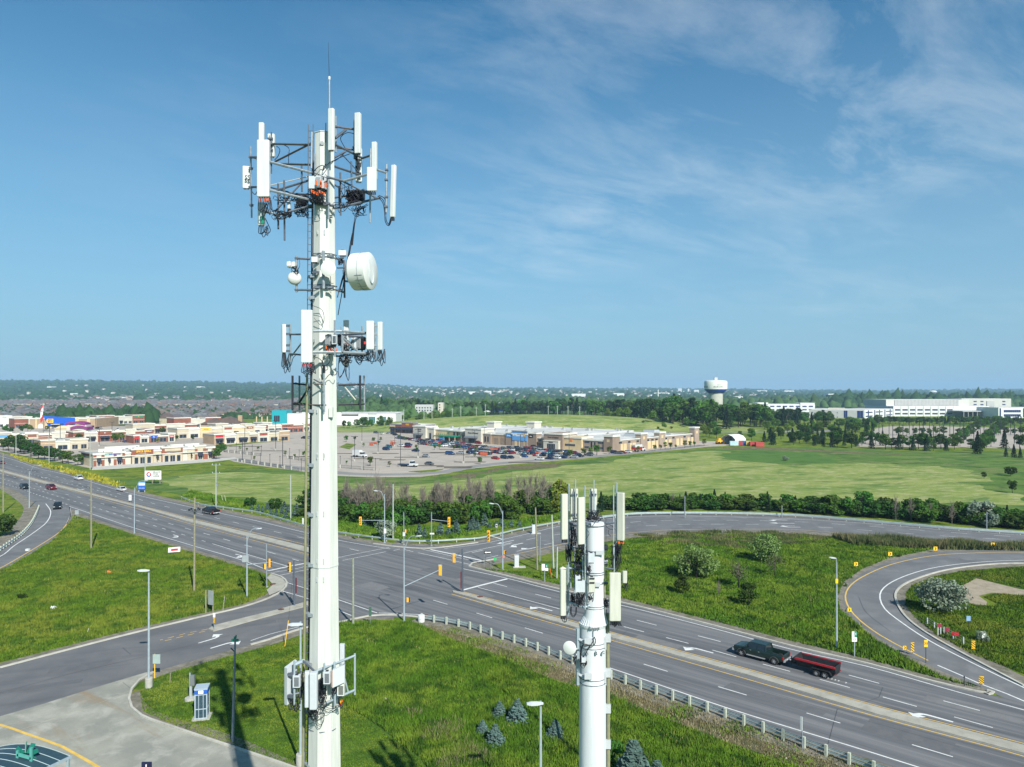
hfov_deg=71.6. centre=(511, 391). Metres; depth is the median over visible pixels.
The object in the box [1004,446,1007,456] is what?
conifer tree
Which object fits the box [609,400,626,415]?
broadleaf tree
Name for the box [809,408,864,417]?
office building
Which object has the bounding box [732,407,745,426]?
broadleaf tree
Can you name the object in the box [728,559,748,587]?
sparse tree
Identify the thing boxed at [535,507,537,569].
utility pole
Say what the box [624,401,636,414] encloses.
broadleaf tree
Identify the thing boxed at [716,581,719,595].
bare tree
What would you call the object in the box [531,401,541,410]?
broadleaf tree
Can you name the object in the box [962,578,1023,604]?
sand patch
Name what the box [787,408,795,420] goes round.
broadleaf tree
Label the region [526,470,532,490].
bare tree
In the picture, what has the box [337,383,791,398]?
houses
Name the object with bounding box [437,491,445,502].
bare tree
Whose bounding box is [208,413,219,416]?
house
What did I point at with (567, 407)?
broadleaf tree
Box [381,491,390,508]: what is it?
bare tree
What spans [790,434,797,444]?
plantation tree
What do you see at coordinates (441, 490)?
bare tree
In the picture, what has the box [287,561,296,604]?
signal pole
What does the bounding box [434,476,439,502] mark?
bare tree
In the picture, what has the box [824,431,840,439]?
plantation tree
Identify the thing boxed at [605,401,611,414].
conifer tree
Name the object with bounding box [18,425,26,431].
street tree
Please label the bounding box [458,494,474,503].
hedge shrub
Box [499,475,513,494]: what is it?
bare tree
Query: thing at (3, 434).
shop row
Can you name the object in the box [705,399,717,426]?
conifer tree
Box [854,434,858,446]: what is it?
plantation tree
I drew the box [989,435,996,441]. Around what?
lawn tree
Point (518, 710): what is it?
blue spruce
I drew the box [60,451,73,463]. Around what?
verge tree
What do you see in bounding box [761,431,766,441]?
plantation tree
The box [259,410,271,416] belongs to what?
house
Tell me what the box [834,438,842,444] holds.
plantation tree
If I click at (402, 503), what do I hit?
hedge shrub
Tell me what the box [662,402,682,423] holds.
broadleaf tree
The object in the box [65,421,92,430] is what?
curved building
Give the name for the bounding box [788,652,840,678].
dump trailer
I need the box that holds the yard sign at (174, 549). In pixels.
[168,547,179,552]
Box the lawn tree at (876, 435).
[871,432,879,444]
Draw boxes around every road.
[0,454,1023,766]
[0,490,71,568]
[0,584,416,715]
[392,514,1023,565]
[843,550,1023,702]
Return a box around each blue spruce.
[264,502,269,509]
[414,524,421,534]
[422,527,426,537]
[436,522,443,535]
[446,527,451,535]
[452,519,461,533]
[466,520,472,531]
[470,517,477,530]
[475,519,480,529]
[475,719,487,733]
[480,513,488,525]
[485,723,505,747]
[492,701,506,719]
[505,698,530,725]
[546,718,563,739]
[615,739,650,766]
[651,760,662,766]
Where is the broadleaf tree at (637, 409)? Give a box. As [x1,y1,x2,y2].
[633,398,648,417]
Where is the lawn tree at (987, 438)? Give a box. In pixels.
[981,436,990,447]
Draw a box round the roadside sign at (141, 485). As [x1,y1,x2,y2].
[138,482,144,489]
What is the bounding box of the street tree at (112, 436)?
[110,433,118,439]
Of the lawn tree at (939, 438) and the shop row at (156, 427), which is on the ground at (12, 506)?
the lawn tree at (939, 438)
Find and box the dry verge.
[426,627,840,766]
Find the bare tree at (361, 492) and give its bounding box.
[357,483,364,503]
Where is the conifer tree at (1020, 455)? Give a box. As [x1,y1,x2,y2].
[1018,447,1022,457]
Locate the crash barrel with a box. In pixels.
[418,614,424,622]
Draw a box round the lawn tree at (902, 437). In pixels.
[899,434,907,443]
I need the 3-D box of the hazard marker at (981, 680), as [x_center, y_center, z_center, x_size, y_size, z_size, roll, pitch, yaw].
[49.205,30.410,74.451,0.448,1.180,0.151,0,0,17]
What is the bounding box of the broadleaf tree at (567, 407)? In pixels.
[566,400,580,413]
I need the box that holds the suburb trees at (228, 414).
[0,400,360,418]
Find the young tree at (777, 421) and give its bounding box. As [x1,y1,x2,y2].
[771,418,779,426]
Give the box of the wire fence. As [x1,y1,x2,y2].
[927,617,963,644]
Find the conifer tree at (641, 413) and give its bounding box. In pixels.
[639,403,644,417]
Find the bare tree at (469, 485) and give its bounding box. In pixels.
[464,474,472,495]
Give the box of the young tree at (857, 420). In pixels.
[853,418,862,422]
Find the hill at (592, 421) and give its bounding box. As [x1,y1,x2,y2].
[337,414,766,431]
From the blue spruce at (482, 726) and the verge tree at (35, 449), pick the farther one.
the verge tree at (35, 449)
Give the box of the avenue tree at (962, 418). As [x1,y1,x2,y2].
[960,416,966,424]
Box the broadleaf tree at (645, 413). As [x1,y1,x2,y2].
[643,402,658,414]
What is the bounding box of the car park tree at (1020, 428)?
[1017,426,1023,433]
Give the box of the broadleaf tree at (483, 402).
[481,400,490,411]
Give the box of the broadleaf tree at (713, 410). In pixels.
[699,403,716,422]
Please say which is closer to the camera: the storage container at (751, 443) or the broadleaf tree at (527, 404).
the storage container at (751, 443)
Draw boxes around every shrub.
[0,513,16,532]
[16,593,27,598]
[243,497,256,505]
[268,498,282,507]
[295,489,308,503]
[296,503,308,514]
[338,497,354,504]
[338,503,351,515]
[338,504,356,520]
[352,502,370,522]
[358,503,378,522]
[366,505,385,522]
[367,510,396,524]
[370,500,383,505]
[374,520,396,536]
[381,511,408,525]
[386,503,397,512]
[390,504,408,522]
[396,499,412,507]
[402,504,419,524]
[403,496,419,507]
[406,508,433,521]
[417,501,432,511]
[426,505,438,519]
[433,501,451,521]
[444,507,464,521]
[451,502,469,522]
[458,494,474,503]
[468,503,492,518]
[471,504,492,520]
[473,500,492,510]
[476,495,495,505]
[485,498,505,515]
[488,491,499,498]
[496,500,510,517]
[499,494,512,501]
[505,499,525,518]
[513,489,534,507]
[523,494,539,509]
[526,498,549,513]
[529,499,551,511]
[533,498,556,513]
[597,495,615,501]
[602,499,615,508]
[606,498,615,508]
[610,737,623,766]
[625,497,636,508]
[630,499,654,508]
[631,492,648,497]
[639,495,654,499]
[648,411,656,417]
[649,498,667,508]
[655,493,669,501]
[666,496,678,507]
[669,497,692,508]
[675,497,691,508]
[685,495,701,505]
[697,493,715,500]
[702,500,720,508]
[712,496,733,507]
[720,494,735,497]
[724,499,742,508]
[735,493,756,499]
[736,501,760,509]
[737,496,755,505]
[757,493,771,503]
[761,499,780,509]
[775,501,789,510]
[779,494,793,501]
[789,499,806,511]
[796,506,820,512]
[798,496,817,500]
[806,502,826,513]
[816,496,839,508]
[821,495,841,512]
[825,500,845,514]
[839,496,855,512]
[845,499,863,515]
[845,503,869,514]
[859,499,880,514]
[863,500,886,515]
[879,497,897,505]
[879,505,903,514]
[881,499,893,510]
[898,508,919,518]
[901,498,927,509]
[911,503,938,520]
[912,504,939,519]
[921,505,940,515]
[925,498,939,503]
[927,503,947,518]
[938,505,959,521]
[950,511,975,522]
[951,501,965,508]
[952,507,975,522]
[971,510,987,523]
[973,511,1008,523]
[975,630,989,641]
[983,513,1000,525]
[987,506,1004,514]
[998,518,1009,526]
[1002,513,1023,526]
[1004,508,1020,511]
[1009,511,1023,517]
[1011,514,1023,526]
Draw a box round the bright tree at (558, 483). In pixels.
[550,479,567,510]
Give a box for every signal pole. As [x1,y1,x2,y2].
[263,544,270,586]
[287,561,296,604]
[403,512,406,544]
[403,535,441,620]
[430,512,449,545]
[452,548,463,591]
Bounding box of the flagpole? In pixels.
[40,405,43,430]
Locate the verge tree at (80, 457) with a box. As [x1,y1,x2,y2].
[71,454,83,461]
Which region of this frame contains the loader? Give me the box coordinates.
[715,438,724,443]
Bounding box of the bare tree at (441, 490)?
[436,485,449,500]
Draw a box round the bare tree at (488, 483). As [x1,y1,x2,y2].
[484,472,494,491]
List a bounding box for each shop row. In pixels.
[0,415,32,426]
[0,431,37,444]
[9,417,39,427]
[20,431,67,442]
[33,437,88,449]
[66,428,153,441]
[78,443,215,466]
[89,414,144,423]
[125,422,197,433]
[126,432,175,442]
[166,417,220,426]
[167,424,265,438]
[203,429,289,444]
[207,422,271,426]
[247,423,309,431]
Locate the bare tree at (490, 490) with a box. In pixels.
[486,481,494,499]
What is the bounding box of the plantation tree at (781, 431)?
[777,428,784,435]
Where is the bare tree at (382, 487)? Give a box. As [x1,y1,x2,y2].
[376,477,387,499]
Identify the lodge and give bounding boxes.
[201,418,219,426]
[212,415,245,423]
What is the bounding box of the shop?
[54,425,65,431]
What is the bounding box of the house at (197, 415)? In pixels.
[192,413,203,417]
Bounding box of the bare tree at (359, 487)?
[352,480,363,503]
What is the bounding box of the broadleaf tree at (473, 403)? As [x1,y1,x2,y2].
[468,401,479,407]
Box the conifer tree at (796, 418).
[793,409,799,424]
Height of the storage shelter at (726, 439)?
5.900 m
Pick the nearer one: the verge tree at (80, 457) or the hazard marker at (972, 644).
the hazard marker at (972, 644)
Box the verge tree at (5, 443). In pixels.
[0,438,12,450]
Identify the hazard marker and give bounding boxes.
[911,642,913,654]
[971,641,974,648]
[979,676,983,686]
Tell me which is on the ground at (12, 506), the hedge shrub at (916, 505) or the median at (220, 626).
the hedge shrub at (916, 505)
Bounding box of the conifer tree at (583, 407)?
[581,401,585,414]
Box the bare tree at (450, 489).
[446,481,453,502]
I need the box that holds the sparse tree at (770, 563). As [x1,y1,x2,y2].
[765,554,784,575]
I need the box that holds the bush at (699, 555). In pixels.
[672,543,720,577]
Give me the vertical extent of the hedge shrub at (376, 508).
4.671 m
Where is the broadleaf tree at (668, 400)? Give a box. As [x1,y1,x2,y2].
[655,397,682,421]
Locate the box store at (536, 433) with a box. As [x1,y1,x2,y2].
[412,421,699,451]
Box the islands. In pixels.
[224,441,540,471]
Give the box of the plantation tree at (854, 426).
[851,423,860,432]
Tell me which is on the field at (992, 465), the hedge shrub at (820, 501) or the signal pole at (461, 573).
the hedge shrub at (820, 501)
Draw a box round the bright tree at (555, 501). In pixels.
[551,493,559,512]
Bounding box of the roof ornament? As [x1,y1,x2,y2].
[15,741,38,761]
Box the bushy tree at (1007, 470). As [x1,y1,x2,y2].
[1004,466,1017,475]
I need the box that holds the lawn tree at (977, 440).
[972,431,982,453]
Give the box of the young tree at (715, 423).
[710,421,717,428]
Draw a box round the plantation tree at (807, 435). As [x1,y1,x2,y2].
[802,432,811,443]
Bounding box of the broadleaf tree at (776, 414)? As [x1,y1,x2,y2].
[772,411,787,425]
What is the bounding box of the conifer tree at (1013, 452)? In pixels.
[1011,444,1016,456]
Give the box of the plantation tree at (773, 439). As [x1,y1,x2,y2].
[769,432,775,444]
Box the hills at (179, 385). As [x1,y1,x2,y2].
[0,381,1023,396]
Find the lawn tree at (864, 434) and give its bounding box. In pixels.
[859,432,869,440]
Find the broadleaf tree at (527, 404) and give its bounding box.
[517,401,530,413]
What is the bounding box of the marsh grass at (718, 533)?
[627,533,932,550]
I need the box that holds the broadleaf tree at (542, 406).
[539,403,548,410]
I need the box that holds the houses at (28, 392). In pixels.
[27,384,349,393]
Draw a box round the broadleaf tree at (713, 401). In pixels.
[696,399,719,415]
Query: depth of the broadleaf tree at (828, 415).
686.43 m
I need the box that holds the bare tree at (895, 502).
[893,495,899,514]
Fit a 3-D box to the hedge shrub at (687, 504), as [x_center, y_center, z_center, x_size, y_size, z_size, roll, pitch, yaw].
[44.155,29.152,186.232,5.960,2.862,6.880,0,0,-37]
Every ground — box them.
[0,416,1023,766]
[117,406,864,425]
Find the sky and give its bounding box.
[0,0,1023,390]
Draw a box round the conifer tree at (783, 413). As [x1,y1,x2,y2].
[779,406,787,425]
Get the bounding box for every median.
[0,469,135,505]
[136,505,308,551]
[209,601,307,631]
[453,590,1023,753]
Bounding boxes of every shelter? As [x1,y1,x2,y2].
[0,744,71,766]
[480,450,490,455]
[721,434,745,444]
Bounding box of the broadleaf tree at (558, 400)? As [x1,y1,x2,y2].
[555,398,566,413]
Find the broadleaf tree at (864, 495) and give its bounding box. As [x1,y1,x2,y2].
[852,491,873,502]
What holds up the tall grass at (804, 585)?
on the ground at (12, 506)
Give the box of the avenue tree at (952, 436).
[948,434,956,439]
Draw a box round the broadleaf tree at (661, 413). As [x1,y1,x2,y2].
[658,406,664,419]
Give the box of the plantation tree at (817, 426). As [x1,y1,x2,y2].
[813,424,822,430]
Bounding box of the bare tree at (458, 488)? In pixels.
[453,483,461,501]
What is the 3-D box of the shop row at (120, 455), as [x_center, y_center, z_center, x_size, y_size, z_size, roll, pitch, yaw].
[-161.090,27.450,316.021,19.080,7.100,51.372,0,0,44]
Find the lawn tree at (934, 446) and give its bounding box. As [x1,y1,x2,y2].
[930,443,936,450]
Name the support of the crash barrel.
on the gravel shoulder
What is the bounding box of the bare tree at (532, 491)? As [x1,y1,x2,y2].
[529,479,534,495]
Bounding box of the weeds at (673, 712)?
[417,622,865,766]
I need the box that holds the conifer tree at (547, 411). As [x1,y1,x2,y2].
[545,400,549,413]
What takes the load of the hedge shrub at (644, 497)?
on the field at (992, 465)
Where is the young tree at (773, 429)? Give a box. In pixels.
[766,426,776,432]
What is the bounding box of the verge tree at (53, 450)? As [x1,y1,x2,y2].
[46,447,60,460]
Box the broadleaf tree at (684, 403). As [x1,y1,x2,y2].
[676,399,692,422]
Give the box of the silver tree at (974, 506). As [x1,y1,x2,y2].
[966,500,997,525]
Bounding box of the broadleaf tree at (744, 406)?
[736,402,751,426]
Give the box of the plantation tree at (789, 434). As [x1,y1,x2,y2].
[786,432,793,439]
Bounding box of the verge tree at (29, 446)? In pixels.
[22,442,37,456]
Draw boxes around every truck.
[202,506,220,514]
[352,450,366,456]
[397,460,417,466]
[631,444,645,450]
[732,639,790,664]
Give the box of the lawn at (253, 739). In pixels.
[144,643,426,766]
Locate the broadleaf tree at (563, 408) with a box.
[559,401,565,413]
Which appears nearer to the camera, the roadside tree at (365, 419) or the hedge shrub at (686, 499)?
the hedge shrub at (686, 499)
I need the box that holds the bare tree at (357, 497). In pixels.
[351,488,363,505]
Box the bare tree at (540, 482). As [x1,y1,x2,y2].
[537,472,547,493]
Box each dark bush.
[674,574,690,591]
[738,582,758,603]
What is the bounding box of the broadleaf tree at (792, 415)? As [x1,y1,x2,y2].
[790,413,795,419]
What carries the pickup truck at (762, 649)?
on the road at (378, 578)
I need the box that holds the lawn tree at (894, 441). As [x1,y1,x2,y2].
[887,437,896,448]
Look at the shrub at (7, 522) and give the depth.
152.65 m
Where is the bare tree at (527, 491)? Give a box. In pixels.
[524,477,532,503]
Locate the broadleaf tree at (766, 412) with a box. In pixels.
[756,407,774,420]
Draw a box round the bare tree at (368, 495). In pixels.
[363,478,372,502]
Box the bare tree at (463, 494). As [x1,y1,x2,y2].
[457,484,468,503]
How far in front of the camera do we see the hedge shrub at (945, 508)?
168.16 m
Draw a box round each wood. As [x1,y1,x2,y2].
[0,379,1023,400]
[55,401,160,422]
[294,393,1023,410]
[337,400,483,416]
[826,386,1023,403]
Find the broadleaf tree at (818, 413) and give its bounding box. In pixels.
[814,411,824,420]
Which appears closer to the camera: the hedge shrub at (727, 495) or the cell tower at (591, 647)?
the cell tower at (591, 647)
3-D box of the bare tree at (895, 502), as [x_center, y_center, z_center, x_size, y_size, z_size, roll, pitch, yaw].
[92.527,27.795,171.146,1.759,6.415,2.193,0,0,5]
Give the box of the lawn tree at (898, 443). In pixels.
[895,433,902,448]
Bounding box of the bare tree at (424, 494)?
[417,485,428,500]
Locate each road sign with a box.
[153,654,159,677]
[205,590,213,612]
[800,716,802,749]
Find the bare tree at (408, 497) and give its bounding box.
[404,489,414,506]
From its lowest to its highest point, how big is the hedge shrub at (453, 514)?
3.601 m
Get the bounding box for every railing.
[222,449,259,455]
[237,458,298,470]
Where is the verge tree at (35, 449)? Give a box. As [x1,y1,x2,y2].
[31,446,43,458]
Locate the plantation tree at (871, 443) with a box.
[869,435,874,448]
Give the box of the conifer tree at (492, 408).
[489,401,494,414]
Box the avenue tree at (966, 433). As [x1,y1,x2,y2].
[964,431,969,439]
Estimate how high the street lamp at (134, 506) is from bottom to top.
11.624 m
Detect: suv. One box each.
[19,483,28,488]
[45,483,56,489]
[53,501,61,509]
[73,475,82,479]
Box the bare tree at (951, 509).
[949,496,954,519]
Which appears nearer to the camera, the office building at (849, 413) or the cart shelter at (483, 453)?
the cart shelter at (483, 453)
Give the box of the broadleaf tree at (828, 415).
[822,412,832,421]
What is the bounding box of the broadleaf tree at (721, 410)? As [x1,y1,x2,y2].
[717,405,734,420]
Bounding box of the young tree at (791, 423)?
[788,420,794,428]
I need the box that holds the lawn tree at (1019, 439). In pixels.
[1013,434,1023,447]
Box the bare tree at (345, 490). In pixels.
[339,480,348,497]
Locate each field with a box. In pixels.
[114,447,1023,518]
[161,472,308,504]
[337,451,1023,504]
[716,450,838,463]
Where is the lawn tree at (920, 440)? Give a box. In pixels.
[917,432,932,447]
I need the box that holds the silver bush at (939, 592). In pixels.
[914,577,972,611]
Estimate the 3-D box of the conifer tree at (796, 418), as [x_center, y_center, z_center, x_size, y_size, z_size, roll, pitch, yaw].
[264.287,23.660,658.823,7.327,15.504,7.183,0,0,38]
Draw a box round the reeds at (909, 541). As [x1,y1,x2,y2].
[830,530,1023,550]
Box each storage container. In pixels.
[729,441,737,445]
[749,441,756,445]
[755,442,763,446]
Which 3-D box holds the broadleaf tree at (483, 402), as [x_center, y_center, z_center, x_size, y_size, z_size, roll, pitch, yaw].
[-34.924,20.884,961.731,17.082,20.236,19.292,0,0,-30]
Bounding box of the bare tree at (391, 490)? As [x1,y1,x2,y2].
[386,479,401,503]
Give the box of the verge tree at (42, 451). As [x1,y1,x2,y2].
[39,448,48,459]
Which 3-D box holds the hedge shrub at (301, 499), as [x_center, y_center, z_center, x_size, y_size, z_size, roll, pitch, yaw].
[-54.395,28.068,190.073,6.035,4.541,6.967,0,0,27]
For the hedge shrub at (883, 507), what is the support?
on the ground at (12, 506)
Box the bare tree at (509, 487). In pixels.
[506,476,516,499]
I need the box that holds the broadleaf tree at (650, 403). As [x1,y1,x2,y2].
[642,398,660,412]
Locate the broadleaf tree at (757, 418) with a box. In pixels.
[752,405,770,426]
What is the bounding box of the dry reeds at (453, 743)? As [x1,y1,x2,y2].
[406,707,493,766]
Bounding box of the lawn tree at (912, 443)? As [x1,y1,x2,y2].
[910,436,916,450]
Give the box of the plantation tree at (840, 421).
[835,418,844,426]
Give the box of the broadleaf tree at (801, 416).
[798,413,808,423]
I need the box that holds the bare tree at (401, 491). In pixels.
[396,483,406,498]
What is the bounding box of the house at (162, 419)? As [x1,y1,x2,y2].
[159,415,173,423]
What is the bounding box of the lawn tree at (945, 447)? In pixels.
[943,439,948,450]
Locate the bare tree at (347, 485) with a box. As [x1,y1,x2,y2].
[343,477,351,493]
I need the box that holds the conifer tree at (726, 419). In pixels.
[722,405,730,428]
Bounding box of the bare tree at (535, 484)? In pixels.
[532,472,540,492]
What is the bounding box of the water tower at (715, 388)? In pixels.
[704,377,726,404]
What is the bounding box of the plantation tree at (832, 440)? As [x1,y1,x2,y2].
[829,432,835,446]
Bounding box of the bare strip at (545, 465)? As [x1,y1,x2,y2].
[452,463,570,477]
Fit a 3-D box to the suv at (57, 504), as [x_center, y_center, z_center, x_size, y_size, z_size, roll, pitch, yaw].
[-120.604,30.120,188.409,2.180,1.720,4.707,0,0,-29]
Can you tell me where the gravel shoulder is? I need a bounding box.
[0,452,1023,766]
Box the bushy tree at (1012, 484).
[1007,480,1017,492]
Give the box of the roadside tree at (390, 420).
[387,417,392,424]
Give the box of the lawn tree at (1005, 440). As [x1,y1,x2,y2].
[999,430,1009,447]
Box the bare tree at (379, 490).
[369,485,380,501]
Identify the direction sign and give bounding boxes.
[542,564,547,581]
[852,631,856,655]
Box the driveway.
[0,672,285,766]
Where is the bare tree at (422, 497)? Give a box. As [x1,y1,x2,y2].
[417,486,425,519]
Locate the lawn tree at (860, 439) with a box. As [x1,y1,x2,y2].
[858,437,865,442]
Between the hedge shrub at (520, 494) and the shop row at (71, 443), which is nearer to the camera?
the hedge shrub at (520, 494)
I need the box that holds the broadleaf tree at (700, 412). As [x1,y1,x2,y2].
[689,402,712,423]
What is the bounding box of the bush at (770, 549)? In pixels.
[748,533,781,560]
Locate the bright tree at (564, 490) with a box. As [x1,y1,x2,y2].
[555,485,570,497]
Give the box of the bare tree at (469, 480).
[466,472,473,494]
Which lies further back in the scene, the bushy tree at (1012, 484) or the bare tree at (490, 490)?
the bushy tree at (1012, 484)
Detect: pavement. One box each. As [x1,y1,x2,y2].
[92,457,236,469]
[267,574,285,594]
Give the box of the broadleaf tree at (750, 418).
[748,405,764,426]
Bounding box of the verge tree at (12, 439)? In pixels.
[3,434,25,452]
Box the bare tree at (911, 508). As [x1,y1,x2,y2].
[906,496,915,515]
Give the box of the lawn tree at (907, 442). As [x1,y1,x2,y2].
[903,435,914,448]
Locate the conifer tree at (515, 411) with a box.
[512,398,518,413]
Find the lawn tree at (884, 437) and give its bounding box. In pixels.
[877,433,890,448]
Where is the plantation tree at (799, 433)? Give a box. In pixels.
[793,430,803,442]
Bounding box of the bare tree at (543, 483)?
[537,472,548,498]
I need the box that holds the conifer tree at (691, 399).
[686,397,695,414]
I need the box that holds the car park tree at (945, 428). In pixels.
[940,426,946,432]
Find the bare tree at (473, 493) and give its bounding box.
[468,483,479,502]
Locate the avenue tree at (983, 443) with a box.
[980,441,986,448]
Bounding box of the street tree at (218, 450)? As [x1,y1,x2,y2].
[211,448,221,455]
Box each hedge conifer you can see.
[765,499,772,511]
[890,503,900,519]
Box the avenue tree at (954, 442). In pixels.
[950,439,958,449]
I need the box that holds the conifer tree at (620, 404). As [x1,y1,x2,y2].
[615,399,622,413]
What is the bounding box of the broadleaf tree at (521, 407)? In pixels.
[517,404,525,411]
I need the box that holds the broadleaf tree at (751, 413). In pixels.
[745,404,761,426]
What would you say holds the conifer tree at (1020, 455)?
on the field at (992, 465)
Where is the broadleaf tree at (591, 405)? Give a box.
[586,400,602,414]
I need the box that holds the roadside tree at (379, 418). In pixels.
[376,416,383,424]
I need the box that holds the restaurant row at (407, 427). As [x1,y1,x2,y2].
[389,421,435,433]
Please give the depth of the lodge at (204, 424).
580.16 m
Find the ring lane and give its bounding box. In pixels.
[215,445,707,475]
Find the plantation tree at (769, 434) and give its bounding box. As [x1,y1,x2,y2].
[767,427,771,441]
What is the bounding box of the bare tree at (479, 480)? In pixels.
[474,478,483,500]
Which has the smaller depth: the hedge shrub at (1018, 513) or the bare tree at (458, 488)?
the hedge shrub at (1018, 513)
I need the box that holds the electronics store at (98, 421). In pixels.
[29,416,118,427]
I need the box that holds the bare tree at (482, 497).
[478,489,485,500]
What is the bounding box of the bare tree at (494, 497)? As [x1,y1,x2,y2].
[488,487,496,498]
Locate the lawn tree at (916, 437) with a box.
[913,434,922,448]
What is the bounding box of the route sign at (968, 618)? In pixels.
[966,616,970,625]
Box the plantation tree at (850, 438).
[843,432,857,447]
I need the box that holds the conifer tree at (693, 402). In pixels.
[689,401,698,424]
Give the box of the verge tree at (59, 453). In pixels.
[55,450,64,462]
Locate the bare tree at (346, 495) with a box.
[343,487,354,502]
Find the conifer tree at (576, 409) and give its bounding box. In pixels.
[573,397,579,414]
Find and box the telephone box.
[191,683,212,721]
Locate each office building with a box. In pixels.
[747,402,814,411]
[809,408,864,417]
[830,408,892,417]
[863,399,988,416]
[945,398,1010,406]
[976,407,1023,417]
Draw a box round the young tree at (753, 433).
[747,430,755,439]
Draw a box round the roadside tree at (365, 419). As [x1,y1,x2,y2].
[361,417,368,424]
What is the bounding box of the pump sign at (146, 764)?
[141,762,151,766]
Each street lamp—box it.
[28,465,38,507]
[134,480,147,532]
[137,569,152,688]
[242,528,269,595]
[288,621,304,766]
[359,490,385,542]
[487,503,506,569]
[526,701,542,766]
[829,557,837,648]
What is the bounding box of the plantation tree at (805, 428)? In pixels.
[800,425,808,432]
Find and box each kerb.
[0,542,1023,694]
[128,670,295,766]
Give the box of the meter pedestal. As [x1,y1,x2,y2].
[184,673,195,701]
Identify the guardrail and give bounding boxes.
[0,505,39,550]
[181,496,559,543]
[421,613,885,766]
[570,511,1023,534]
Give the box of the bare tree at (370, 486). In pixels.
[363,475,374,503]
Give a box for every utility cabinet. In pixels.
[513,555,525,567]
[531,524,540,533]
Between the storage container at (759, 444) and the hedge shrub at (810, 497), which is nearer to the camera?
the hedge shrub at (810, 497)
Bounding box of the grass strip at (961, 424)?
[940,423,1023,425]
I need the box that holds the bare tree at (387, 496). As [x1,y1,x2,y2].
[381,487,395,508]
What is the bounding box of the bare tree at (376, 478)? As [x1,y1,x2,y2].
[374,471,379,493]
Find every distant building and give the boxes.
[415,405,433,413]
[438,402,443,412]
[571,394,585,396]
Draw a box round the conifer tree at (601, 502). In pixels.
[597,491,604,511]
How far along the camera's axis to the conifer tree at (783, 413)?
636.14 m
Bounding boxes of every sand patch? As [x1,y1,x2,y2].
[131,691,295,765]
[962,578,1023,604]
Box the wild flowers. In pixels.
[10,453,124,486]
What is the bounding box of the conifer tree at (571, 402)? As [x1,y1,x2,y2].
[568,398,574,414]
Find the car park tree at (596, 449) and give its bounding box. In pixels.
[593,445,599,454]
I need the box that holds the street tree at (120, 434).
[117,432,124,441]
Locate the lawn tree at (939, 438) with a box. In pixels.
[935,434,946,448]
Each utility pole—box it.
[2,453,3,511]
[90,480,91,547]
[188,498,200,589]
[212,464,219,507]
[290,475,290,519]
[352,558,353,622]
[392,484,393,538]
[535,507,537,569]
[539,536,540,561]
[551,515,553,567]
[556,547,557,578]
[604,586,605,613]
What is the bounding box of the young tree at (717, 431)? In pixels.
[712,427,720,437]
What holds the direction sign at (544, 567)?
on the gravel shoulder
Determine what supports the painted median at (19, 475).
on the road at (378, 578)
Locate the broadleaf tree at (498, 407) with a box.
[495,403,503,413]
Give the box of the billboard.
[145,471,162,482]
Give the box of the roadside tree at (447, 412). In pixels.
[444,410,451,416]
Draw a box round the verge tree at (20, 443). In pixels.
[15,439,30,453]
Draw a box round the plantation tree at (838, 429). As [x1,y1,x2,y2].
[830,427,843,433]
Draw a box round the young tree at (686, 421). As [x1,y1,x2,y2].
[682,418,689,424]
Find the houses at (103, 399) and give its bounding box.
[0,394,520,405]
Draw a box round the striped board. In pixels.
[937,623,941,634]
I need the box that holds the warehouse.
[256,410,403,424]
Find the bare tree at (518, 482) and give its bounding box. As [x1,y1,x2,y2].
[514,475,523,490]
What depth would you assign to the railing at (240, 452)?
353.24 m
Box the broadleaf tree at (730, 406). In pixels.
[722,404,740,426]
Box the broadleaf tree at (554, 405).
[549,401,560,413]
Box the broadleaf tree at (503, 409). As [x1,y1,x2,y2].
[499,402,507,413]
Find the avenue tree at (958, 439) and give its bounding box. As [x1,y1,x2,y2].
[954,437,963,443]
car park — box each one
[0,425,731,476]
[856,426,1023,448]
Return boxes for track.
[699,430,829,432]
[721,447,900,454]
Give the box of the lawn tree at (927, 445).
[924,434,930,450]
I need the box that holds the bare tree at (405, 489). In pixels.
[396,478,409,499]
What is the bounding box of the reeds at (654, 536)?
[634,528,831,547]
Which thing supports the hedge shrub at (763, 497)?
on the field at (992, 465)
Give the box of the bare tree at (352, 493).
[348,485,356,503]
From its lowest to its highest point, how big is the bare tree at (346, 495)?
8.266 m
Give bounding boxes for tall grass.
[0,516,265,661]
[181,489,559,538]
[339,619,792,766]
[485,532,974,686]
[905,566,1023,673]
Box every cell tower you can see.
[242,46,396,766]
[560,479,628,766]
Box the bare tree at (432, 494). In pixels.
[427,486,436,504]
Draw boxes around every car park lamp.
[273,420,278,449]
[279,439,286,467]
[351,436,357,460]
[397,429,403,465]
[517,434,523,457]
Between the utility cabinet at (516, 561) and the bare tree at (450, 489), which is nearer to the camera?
the utility cabinet at (516, 561)
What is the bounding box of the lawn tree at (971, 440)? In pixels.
[966,438,973,446]

